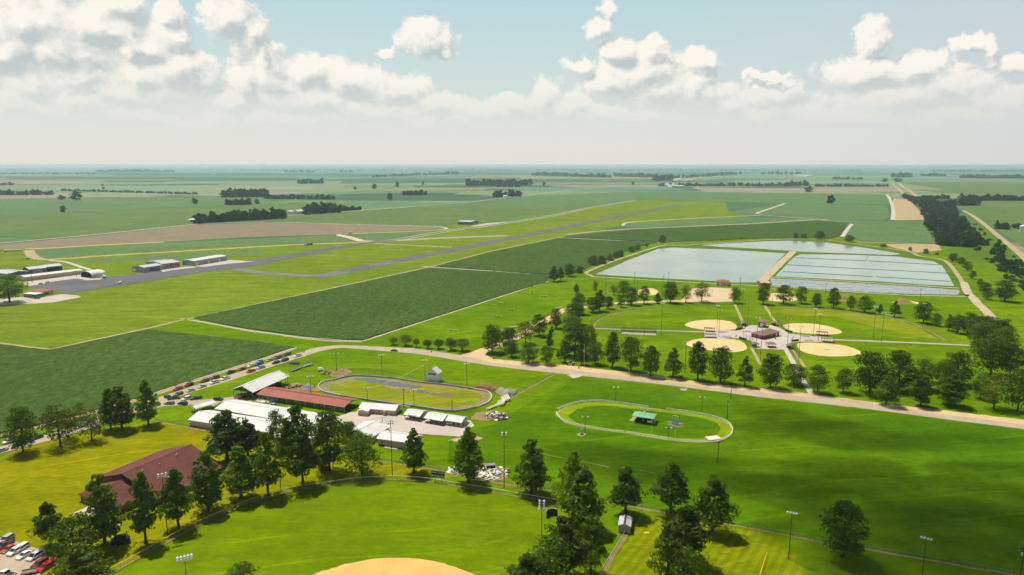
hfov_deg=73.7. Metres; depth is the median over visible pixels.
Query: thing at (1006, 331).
tree
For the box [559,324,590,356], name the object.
tree
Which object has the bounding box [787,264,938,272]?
floating boom
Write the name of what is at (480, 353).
drive
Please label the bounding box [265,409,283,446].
tree
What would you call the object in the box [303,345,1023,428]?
road
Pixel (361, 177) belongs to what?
field
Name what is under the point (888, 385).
tree
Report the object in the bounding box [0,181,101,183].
field
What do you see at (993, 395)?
tree
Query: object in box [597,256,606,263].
hedge bush
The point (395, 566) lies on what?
infield
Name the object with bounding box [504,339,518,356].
tree
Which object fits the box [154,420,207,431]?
dirt strip
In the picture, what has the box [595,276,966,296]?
dirt road
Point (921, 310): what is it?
tree
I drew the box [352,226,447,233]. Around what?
path
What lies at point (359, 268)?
runway
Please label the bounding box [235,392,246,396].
parked car
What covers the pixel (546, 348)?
tree
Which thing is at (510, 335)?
tree
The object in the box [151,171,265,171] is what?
field
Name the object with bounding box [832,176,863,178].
tree line
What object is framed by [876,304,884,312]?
tree
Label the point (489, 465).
grey tarped crate
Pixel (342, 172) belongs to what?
field
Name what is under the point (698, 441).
white rail fence
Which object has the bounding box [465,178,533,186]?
tree line
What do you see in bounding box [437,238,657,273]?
crop field
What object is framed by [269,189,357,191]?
field
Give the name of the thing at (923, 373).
tree
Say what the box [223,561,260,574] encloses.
tree
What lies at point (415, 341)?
tree
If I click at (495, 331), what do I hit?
tree
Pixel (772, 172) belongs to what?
tree line
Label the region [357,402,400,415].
concession building
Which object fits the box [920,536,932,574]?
floodlight pole
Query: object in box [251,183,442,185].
field
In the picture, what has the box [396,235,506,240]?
taxiway
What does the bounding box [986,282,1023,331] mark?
lawn
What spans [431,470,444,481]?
scoreboard
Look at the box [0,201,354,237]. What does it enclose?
field
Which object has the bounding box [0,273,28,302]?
tree
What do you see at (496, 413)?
scrap heap
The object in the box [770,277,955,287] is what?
dirt road
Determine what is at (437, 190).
ground
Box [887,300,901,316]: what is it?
tree
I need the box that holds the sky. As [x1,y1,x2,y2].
[0,0,1023,167]
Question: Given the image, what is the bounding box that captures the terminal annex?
[23,292,42,297]
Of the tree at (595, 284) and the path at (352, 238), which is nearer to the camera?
the tree at (595, 284)
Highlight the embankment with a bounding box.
[585,239,963,297]
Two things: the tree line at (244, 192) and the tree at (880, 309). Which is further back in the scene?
the tree line at (244, 192)
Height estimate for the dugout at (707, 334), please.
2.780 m
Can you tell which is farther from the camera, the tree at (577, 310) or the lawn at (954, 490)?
the tree at (577, 310)
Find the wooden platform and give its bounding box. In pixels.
[705,435,721,440]
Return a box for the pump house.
[716,279,729,285]
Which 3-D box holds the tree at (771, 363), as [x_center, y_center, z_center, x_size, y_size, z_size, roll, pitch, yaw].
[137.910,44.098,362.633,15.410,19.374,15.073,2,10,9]
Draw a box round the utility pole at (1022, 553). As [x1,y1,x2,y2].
[1018,546,1023,574]
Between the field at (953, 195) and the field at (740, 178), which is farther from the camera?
the field at (740, 178)
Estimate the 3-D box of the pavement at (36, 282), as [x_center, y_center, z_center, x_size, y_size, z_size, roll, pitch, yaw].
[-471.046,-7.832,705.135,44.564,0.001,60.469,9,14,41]
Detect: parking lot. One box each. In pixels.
[0,538,50,574]
[153,397,248,408]
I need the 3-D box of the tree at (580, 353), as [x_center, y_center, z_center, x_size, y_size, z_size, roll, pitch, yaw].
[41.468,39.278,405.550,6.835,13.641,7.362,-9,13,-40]
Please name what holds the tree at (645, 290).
on the ground at (437, 190)
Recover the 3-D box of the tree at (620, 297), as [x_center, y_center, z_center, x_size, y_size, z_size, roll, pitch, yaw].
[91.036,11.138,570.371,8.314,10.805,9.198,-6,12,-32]
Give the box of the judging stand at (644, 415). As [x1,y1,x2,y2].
[632,411,656,423]
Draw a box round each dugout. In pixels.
[704,327,714,331]
[705,333,715,337]
[821,337,833,341]
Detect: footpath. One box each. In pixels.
[73,507,95,515]
[596,328,703,331]
[784,349,813,393]
[834,339,974,345]
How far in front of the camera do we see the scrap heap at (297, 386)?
363.60 m
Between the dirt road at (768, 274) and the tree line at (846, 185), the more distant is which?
the tree line at (846, 185)
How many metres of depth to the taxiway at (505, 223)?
1386.10 m
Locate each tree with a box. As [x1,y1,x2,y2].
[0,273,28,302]
[0,406,42,452]
[25,501,64,546]
[35,402,80,446]
[39,511,108,564]
[46,542,117,574]
[55,408,80,438]
[60,205,66,211]
[68,191,81,200]
[73,409,106,440]
[77,473,130,546]
[94,388,118,429]
[104,386,138,429]
[124,472,164,543]
[133,379,160,424]
[156,468,194,527]
[187,451,228,511]
[202,409,247,461]
[216,446,260,498]
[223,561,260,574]
[230,419,262,457]
[251,432,287,495]
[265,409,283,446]
[272,417,293,462]
[281,426,322,485]
[286,401,316,451]
[306,409,353,471]
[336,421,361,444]
[338,431,384,474]
[389,337,399,343]
[398,335,412,345]
[400,427,428,473]
[412,338,418,346]
[422,339,432,348]
[433,339,443,348]
[443,337,456,349]
[448,426,486,482]
[453,338,469,350]
[481,324,503,352]
[499,327,521,348]
[501,552,549,574]
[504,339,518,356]
[512,438,553,494]
[515,342,538,362]
[516,321,536,342]
[526,534,578,574]
[529,313,547,335]
[539,345,553,363]
[539,516,586,573]
[546,330,553,347]
[548,266,559,281]
[549,308,563,327]
[551,450,592,520]
[557,266,564,280]
[558,341,570,361]
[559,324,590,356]
[561,314,582,333]
[562,264,575,275]
[562,300,584,321]
[562,465,606,528]
[572,293,590,311]
[573,284,579,292]
[576,343,587,363]
[576,514,609,574]
[583,324,597,344]
[584,296,601,311]
[584,340,604,363]
[592,281,597,290]
[595,289,606,310]
[601,331,621,366]
[604,296,614,308]
[605,466,645,514]
[610,284,618,294]
[616,295,625,306]
[617,281,632,294]
[619,335,644,371]
[624,287,639,304]
[639,285,650,301]
[639,345,661,375]
[645,461,691,513]
[646,521,685,574]
[654,293,661,302]
[658,505,711,563]
[659,235,666,241]
[661,281,680,302]
[663,348,685,377]
[673,545,711,574]
[680,284,691,302]
[686,475,740,532]
[688,341,710,380]
[693,282,712,301]
[706,345,735,382]
[728,287,743,302]
[735,356,754,386]
[756,282,770,303]
[756,353,786,387]
[775,285,793,303]
[782,363,809,384]
[794,286,809,302]
[804,186,812,191]
[806,364,832,392]
[811,293,822,305]
[814,231,826,238]
[819,498,869,557]
[825,288,841,307]
[826,195,835,203]
[834,367,854,392]
[844,235,854,240]
[846,295,857,309]
[849,350,893,393]
[855,295,875,311]
[873,374,901,404]
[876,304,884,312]
[880,349,919,390]
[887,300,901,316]
[909,358,941,387]
[909,378,935,406]
[912,301,940,322]
[929,360,959,390]
[930,313,943,324]
[936,374,970,405]
[939,350,977,383]
[943,314,955,329]
[948,253,958,261]
[949,314,967,332]
[957,256,965,263]
[958,312,976,334]
[962,262,973,269]
[963,316,993,339]
[967,321,998,347]
[968,271,977,278]
[968,333,1016,375]
[969,375,990,398]
[976,372,1018,408]
[978,282,993,291]
[979,315,1001,333]
[981,291,994,299]
[985,326,1022,352]
[987,318,1015,338]
[990,279,1020,300]
[996,342,1023,374]
[999,367,1023,410]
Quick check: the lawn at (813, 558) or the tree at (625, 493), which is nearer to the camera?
the lawn at (813, 558)
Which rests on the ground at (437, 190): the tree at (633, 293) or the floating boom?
the tree at (633, 293)
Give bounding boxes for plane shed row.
[18,269,81,280]
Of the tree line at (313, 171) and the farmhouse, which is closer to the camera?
the farmhouse
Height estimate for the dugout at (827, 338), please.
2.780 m
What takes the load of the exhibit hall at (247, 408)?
on the lawn at (528, 304)
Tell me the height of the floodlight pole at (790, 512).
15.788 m
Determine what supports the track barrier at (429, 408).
on the ground at (437, 190)
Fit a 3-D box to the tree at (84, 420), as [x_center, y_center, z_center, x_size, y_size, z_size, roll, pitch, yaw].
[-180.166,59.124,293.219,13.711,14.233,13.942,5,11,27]
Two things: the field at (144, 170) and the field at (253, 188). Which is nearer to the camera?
the field at (253, 188)
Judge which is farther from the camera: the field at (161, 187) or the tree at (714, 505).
the field at (161, 187)
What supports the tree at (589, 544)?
on the ground at (437, 190)
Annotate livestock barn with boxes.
[257,387,357,411]
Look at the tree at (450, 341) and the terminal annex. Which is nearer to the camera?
the tree at (450, 341)
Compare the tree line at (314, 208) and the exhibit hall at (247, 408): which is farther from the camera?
the tree line at (314, 208)
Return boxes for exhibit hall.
[188,410,328,444]
[215,399,327,425]
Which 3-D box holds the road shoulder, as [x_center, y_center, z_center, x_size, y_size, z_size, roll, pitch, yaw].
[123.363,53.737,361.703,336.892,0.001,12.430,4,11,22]
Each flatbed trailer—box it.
[20,567,37,574]
[289,366,301,371]
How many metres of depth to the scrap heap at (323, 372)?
389.03 m
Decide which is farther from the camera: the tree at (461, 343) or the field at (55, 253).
the field at (55, 253)
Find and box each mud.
[384,385,411,389]
[431,392,453,397]
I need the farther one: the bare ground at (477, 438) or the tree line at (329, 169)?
the tree line at (329, 169)
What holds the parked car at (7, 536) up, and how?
on the ground at (437, 190)
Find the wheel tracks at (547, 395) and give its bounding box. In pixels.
[528,378,570,412]
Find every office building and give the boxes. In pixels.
[347,420,389,442]
[377,429,421,448]
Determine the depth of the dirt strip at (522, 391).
362.45 m
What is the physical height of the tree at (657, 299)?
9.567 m
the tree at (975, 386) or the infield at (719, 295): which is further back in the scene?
the infield at (719, 295)
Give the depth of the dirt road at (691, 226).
1318.56 m
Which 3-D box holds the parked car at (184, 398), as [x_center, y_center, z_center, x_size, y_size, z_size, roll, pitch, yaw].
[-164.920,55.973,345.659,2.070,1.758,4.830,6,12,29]
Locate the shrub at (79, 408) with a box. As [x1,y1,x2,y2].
[73,403,85,415]
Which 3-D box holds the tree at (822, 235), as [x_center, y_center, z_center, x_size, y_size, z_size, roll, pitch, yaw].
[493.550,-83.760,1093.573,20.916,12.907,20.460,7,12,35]
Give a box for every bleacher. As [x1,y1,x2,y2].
[298,383,314,391]
[474,382,489,388]
[485,384,500,392]
[494,387,509,395]
[497,398,505,405]
[503,388,515,395]
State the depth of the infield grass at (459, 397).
353.12 m
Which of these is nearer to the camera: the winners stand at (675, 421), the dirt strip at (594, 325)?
the winners stand at (675, 421)
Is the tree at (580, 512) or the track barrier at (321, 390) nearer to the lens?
the tree at (580, 512)
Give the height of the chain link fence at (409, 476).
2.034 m
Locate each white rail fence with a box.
[556,411,623,432]
[558,400,645,408]
[627,408,732,442]
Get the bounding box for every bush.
[318,453,330,471]
[576,266,583,272]
[587,255,598,264]
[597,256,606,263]
[606,253,613,259]
[613,251,618,257]
[618,250,624,256]
[628,246,634,252]
[635,243,640,249]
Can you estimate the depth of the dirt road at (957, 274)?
885.80 m
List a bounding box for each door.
[33,269,42,273]
[47,267,59,271]
[81,272,91,277]
[149,266,159,271]
[622,527,627,532]
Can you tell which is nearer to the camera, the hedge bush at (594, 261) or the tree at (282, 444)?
the tree at (282, 444)
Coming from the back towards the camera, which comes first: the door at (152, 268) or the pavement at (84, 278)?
the door at (152, 268)
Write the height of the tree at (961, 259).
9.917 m
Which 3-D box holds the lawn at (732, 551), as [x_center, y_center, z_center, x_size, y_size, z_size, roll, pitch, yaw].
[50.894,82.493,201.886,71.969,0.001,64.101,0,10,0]
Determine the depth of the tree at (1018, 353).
375.87 m
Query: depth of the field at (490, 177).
6507.85 m
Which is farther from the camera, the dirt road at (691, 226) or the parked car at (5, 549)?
the dirt road at (691, 226)
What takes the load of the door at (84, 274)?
in the barrel roof hangar at (93, 273)
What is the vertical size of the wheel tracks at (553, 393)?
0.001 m
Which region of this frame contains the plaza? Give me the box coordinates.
[704,325,832,349]
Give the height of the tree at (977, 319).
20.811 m
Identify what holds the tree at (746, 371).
on the ground at (437, 190)
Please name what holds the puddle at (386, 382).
on the infield grass at (459, 397)
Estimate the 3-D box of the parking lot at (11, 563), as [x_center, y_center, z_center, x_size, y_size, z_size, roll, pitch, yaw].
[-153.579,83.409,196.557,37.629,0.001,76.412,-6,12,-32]
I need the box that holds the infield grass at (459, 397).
[328,380,481,407]
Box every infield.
[315,558,473,574]
[637,288,657,295]
[682,287,732,301]
[685,320,736,329]
[686,338,746,351]
[768,293,796,300]
[783,323,841,333]
[797,343,860,355]
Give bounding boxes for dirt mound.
[330,371,347,374]
[891,298,913,303]
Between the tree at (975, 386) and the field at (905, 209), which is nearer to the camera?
the tree at (975, 386)
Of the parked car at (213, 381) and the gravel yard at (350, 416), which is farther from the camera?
the parked car at (213, 381)
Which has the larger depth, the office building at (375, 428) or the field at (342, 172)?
the field at (342, 172)
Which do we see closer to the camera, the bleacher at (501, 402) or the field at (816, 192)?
the bleacher at (501, 402)
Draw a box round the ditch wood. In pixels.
[901,193,984,246]
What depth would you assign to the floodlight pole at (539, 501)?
211.12 m
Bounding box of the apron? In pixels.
[28,258,265,292]
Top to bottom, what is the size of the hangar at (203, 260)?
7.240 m
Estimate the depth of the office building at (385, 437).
288.32 m
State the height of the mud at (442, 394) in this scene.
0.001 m
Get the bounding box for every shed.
[4,249,21,251]
[618,514,631,533]
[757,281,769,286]
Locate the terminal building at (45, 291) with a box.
[26,288,53,295]
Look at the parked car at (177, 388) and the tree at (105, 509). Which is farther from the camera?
the parked car at (177, 388)
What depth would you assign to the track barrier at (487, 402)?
346.90 m
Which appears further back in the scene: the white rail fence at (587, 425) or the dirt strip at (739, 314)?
the dirt strip at (739, 314)
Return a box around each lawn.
[0,200,751,348]
[0,230,1023,574]
[0,421,462,574]
[110,480,583,574]
[447,378,1023,574]
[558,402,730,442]
[568,405,720,437]
[605,514,805,574]
[772,536,1001,574]
[781,309,936,338]
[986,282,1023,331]
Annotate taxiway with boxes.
[229,268,312,276]
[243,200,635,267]
[372,200,636,243]
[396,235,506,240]
[398,235,501,240]
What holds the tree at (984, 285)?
on the ground at (437, 190)
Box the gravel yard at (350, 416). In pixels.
[334,411,473,434]
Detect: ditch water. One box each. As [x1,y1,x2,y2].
[840,224,853,236]
[886,194,895,219]
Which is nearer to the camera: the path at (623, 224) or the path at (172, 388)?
the path at (172, 388)
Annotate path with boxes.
[0,236,562,348]
[0,348,296,436]
[48,260,92,269]
[180,318,361,341]
[202,222,409,225]
[336,234,365,240]
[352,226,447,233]
[363,281,547,340]
[373,243,440,246]
[621,215,807,225]
[755,203,785,213]
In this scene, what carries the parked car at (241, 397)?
on the ground at (437, 190)
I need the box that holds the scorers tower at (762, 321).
[758,319,766,327]
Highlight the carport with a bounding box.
[189,400,216,410]
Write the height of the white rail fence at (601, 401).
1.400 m
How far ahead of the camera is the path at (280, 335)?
472.57 m
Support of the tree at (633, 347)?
on the ground at (437, 190)
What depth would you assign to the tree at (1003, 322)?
440.65 m
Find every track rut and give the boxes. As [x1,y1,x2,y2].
[323,387,413,404]
[336,378,446,388]
[410,382,485,404]
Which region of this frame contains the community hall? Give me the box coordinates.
[77,444,223,512]
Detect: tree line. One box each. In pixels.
[0,172,94,184]
[0,189,54,194]
[61,188,197,193]
[95,169,174,171]
[190,207,287,223]
[191,169,499,169]
[219,188,268,196]
[224,198,251,204]
[263,194,335,198]
[285,170,352,171]
[297,178,323,183]
[302,201,342,214]
[342,205,361,210]
[372,171,458,176]
[402,189,426,194]
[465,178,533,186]
[492,189,521,196]
[531,171,611,177]
[536,169,860,173]
[613,172,673,180]
[658,180,808,185]
[672,171,741,177]
[814,183,888,186]
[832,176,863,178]
[890,172,911,176]
[920,173,946,175]
[922,194,949,198]
[931,169,1023,178]
[947,193,1023,205]
[994,220,1021,229]
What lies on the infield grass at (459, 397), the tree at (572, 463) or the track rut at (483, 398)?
the track rut at (483, 398)
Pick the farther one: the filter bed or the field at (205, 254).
the field at (205, 254)
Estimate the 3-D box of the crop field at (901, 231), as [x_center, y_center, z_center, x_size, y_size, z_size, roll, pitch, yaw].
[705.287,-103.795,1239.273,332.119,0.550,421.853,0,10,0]
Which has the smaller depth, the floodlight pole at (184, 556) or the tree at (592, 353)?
the floodlight pole at (184, 556)
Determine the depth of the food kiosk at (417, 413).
319.30 m
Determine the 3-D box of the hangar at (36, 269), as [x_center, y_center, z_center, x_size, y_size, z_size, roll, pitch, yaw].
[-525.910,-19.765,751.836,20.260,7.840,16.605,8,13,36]
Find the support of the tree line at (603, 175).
on the ground at (437, 190)
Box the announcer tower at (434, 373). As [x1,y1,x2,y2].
[426,366,442,381]
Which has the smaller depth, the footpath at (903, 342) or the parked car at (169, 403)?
the parked car at (169, 403)
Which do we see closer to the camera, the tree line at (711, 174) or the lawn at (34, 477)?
the lawn at (34, 477)
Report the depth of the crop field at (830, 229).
1196.27 m
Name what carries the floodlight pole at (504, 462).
on the lawn at (528, 304)
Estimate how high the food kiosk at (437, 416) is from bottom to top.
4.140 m
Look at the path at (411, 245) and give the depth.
1007.06 m
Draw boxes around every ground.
[0,167,1023,353]
[246,398,267,401]
[285,382,323,390]
[327,368,351,376]
[449,463,507,480]
[451,436,483,441]
[471,410,507,420]
[568,374,582,377]
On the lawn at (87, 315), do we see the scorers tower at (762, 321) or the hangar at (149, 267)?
the hangar at (149, 267)
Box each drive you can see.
[459,348,496,360]
[483,300,692,350]
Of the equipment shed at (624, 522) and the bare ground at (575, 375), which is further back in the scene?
the bare ground at (575, 375)
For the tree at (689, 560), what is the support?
on the ground at (437, 190)
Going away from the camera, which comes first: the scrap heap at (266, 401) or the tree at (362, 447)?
the tree at (362, 447)
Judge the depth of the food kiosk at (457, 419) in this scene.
311.83 m
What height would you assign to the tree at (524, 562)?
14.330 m
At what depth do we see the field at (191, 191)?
3065.35 m
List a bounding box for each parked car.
[0,447,8,451]
[0,532,15,541]
[0,538,14,549]
[0,543,16,553]
[0,568,16,574]
[5,544,22,555]
[15,549,33,559]
[16,541,30,553]
[25,547,45,561]
[30,556,49,567]
[31,433,43,439]
[35,559,54,572]
[164,401,174,404]
[167,395,179,399]
[173,385,182,390]
[173,391,183,395]
[177,401,187,404]
[181,395,190,400]
[184,382,193,386]
[190,395,202,399]
[209,380,219,383]
[211,374,219,378]
[213,397,223,400]
[220,376,230,380]
[234,395,246,399]
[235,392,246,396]
[280,357,288,361]
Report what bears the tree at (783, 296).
on the ground at (437, 190)
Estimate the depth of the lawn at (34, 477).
259.44 m
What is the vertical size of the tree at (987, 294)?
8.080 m
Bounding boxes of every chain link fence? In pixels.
[109,495,260,572]
[262,476,553,499]
[384,458,1013,574]
[598,531,624,574]
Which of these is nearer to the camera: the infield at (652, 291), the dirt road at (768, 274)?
the infield at (652, 291)
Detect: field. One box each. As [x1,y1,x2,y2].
[0,170,276,170]
[0,172,193,173]
[0,174,110,175]
[0,177,212,177]
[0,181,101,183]
[0,192,168,198]
[0,196,330,213]
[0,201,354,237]
[0,223,435,248]
[0,237,33,242]
[0,329,293,433]
[11,185,344,190]
[37,236,352,257]
[55,182,329,184]
[67,250,263,262]
[98,189,265,193]
[111,174,406,175]
[113,186,367,195]
[144,175,217,175]
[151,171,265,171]
[162,179,360,180]
[186,173,327,173]
[194,268,547,339]
[221,171,451,172]
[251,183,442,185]
[260,177,462,177]
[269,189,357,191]
[274,203,577,225]
[287,181,341,181]
[295,195,499,200]
[308,182,529,183]
[340,180,616,182]
[346,232,426,240]
[361,178,650,180]
[375,192,889,209]
[435,172,634,172]
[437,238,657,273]
[438,173,569,174]
[453,191,627,194]
[463,176,522,177]
[476,175,680,176]
[481,194,568,198]
[485,189,700,190]
[491,177,773,178]
[511,187,681,190]
[520,177,715,178]
[535,181,824,183]
[564,220,847,241]
[612,175,961,175]
[617,181,740,182]
[622,217,807,227]
[628,191,754,192]
[630,170,786,170]
[648,172,866,172]
[659,171,893,171]
[681,176,953,177]
[693,187,804,191]
[730,204,889,215]
[737,184,838,187]
[742,173,868,173]
[748,180,1023,182]
[755,192,878,192]
[774,178,1014,179]
[778,216,888,219]
[789,170,888,170]
[791,188,928,191]
[801,185,936,188]
[810,193,960,197]
[849,221,934,243]
[886,244,941,252]
[889,170,1005,170]
[889,195,933,197]
[893,199,923,219]
[894,181,1023,247]
[918,173,1015,173]
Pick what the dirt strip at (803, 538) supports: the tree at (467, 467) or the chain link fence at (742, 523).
the chain link fence at (742, 523)
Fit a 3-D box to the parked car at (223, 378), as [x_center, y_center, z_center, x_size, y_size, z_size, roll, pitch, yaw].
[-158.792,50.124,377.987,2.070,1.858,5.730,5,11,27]
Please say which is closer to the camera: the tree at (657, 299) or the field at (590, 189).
the tree at (657, 299)
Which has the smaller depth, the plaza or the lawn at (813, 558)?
the lawn at (813, 558)
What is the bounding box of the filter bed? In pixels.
[770,278,959,294]
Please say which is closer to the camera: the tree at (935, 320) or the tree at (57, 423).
the tree at (57, 423)
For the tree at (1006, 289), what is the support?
on the ground at (437, 190)
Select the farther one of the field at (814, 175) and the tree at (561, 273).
the field at (814, 175)
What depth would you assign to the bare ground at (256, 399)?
345.38 m
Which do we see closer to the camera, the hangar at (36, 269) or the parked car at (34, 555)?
the parked car at (34, 555)
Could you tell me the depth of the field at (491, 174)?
8567.96 m
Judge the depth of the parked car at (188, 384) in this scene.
366.69 m
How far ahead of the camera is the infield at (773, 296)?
611.64 m
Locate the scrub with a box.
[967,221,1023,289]
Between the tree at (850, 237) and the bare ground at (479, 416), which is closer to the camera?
the bare ground at (479, 416)
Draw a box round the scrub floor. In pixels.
[942,214,1023,282]
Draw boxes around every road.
[0,352,303,452]
[5,185,622,242]
[24,240,373,259]
[27,242,158,248]
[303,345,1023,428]
[565,219,825,234]
[584,245,674,276]
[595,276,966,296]
[692,238,964,281]
[758,251,796,280]
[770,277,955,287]
[897,182,917,195]
[960,282,1000,324]
[961,210,1023,260]
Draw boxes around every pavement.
[0,294,79,304]
[22,274,86,285]
[78,277,100,279]
[160,266,193,271]
[183,260,253,266]
[351,416,471,436]
[474,222,505,227]
[622,332,656,335]
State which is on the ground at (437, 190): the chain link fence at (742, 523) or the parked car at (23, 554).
the parked car at (23, 554)
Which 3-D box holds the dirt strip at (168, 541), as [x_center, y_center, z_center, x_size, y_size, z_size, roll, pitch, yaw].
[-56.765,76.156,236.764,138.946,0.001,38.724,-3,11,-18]
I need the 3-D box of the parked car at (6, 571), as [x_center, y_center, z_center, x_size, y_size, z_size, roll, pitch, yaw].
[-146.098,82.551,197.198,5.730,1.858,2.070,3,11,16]
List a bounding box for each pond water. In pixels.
[597,248,784,281]
[705,241,899,254]
[776,254,953,285]
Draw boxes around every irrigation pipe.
[155,347,296,392]
[194,320,350,340]
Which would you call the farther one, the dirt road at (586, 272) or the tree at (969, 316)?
the dirt road at (586, 272)
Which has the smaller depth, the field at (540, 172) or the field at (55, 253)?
the field at (55, 253)
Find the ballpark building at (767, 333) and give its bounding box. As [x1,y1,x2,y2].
[751,328,779,338]
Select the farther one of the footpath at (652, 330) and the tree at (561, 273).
the tree at (561, 273)
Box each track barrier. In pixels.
[318,379,339,395]
[333,375,473,389]
[340,395,476,411]
[474,388,491,407]
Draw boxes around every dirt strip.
[111,479,554,573]
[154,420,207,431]
[377,460,1012,574]
[508,375,553,398]
[541,453,608,466]
[556,401,732,442]
[593,309,649,329]
[601,533,628,574]
[734,304,745,327]
[750,347,761,364]
[764,306,777,323]
[778,307,946,339]
[792,350,805,366]
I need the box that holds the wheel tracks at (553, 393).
[531,378,573,413]
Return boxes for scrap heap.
[250,399,274,402]
[282,384,314,388]
[321,369,343,374]
[446,466,463,475]
[475,465,509,479]
[484,411,508,420]
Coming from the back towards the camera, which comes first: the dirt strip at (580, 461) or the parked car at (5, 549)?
the dirt strip at (580, 461)
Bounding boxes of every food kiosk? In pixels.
[403,409,426,420]
[424,412,449,424]
[445,415,467,425]
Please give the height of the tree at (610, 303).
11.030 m
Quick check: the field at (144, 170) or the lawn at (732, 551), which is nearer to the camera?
the lawn at (732, 551)
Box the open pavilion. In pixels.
[231,370,289,396]
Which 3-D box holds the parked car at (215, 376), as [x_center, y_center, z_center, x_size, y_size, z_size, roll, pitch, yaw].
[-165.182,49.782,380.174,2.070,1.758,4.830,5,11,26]
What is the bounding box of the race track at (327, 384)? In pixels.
[319,376,490,409]
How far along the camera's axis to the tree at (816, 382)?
352.99 m
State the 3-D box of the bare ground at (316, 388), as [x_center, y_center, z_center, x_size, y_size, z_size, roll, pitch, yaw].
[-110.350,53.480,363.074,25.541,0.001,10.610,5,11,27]
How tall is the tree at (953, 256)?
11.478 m
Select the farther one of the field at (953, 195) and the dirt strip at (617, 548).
the field at (953, 195)
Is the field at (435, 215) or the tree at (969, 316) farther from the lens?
the field at (435, 215)
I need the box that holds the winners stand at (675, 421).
[667,415,682,425]
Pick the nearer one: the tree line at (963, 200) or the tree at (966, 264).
the tree at (966, 264)
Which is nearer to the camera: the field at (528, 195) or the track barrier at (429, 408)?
the track barrier at (429, 408)
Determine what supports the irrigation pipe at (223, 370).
on the ground at (437, 190)
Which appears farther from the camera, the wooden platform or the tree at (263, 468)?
the wooden platform
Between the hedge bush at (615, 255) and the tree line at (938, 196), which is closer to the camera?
the hedge bush at (615, 255)
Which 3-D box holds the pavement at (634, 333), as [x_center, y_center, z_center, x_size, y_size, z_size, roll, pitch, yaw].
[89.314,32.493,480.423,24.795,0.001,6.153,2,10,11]
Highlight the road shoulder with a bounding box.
[471,357,1023,424]
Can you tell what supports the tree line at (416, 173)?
on the ground at (437, 190)
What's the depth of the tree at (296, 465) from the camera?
249.45 m
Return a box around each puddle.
[354,378,422,387]
[410,389,430,393]
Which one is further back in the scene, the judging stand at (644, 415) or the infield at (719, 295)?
the infield at (719, 295)
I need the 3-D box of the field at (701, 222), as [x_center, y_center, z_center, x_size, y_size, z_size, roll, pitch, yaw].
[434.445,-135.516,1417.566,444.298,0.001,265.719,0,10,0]
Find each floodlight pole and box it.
[157,472,167,533]
[176,553,192,574]
[274,433,280,488]
[387,420,393,475]
[501,432,506,487]
[538,500,544,537]
[786,511,797,558]
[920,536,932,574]
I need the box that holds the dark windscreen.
[546,508,557,517]
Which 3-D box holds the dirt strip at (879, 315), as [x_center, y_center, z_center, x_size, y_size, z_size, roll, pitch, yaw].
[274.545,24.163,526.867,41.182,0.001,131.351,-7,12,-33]
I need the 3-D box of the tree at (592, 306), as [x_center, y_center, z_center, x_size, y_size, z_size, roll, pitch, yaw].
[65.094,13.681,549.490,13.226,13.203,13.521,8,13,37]
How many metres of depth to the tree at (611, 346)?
397.87 m
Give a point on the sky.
(84, 83)
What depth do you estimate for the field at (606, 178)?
6024.03 m
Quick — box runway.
[310,205,678,277]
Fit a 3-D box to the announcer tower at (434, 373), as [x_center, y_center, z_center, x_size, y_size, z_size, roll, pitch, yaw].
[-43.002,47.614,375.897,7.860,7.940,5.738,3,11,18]
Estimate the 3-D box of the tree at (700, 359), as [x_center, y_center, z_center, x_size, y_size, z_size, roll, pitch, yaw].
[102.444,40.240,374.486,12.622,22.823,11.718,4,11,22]
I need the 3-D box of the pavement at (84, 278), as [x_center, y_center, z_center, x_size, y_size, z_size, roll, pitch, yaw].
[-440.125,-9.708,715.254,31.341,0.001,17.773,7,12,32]
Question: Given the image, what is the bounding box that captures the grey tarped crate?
[486,463,495,468]
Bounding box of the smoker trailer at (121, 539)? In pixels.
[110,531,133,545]
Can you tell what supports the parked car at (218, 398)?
on the ground at (437, 190)
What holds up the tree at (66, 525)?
on the ground at (437, 190)
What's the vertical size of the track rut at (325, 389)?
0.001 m
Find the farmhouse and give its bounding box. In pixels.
[293,209,303,213]
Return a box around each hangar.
[0,269,28,276]
[23,265,45,273]
[38,263,62,271]
[80,269,105,277]
[132,263,161,272]
[146,259,179,268]
[182,255,226,265]
[457,220,477,224]
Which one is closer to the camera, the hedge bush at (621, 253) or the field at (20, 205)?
the hedge bush at (621, 253)
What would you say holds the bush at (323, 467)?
on the lawn at (34, 477)
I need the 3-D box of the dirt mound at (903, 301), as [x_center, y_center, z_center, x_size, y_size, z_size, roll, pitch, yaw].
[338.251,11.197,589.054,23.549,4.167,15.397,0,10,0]

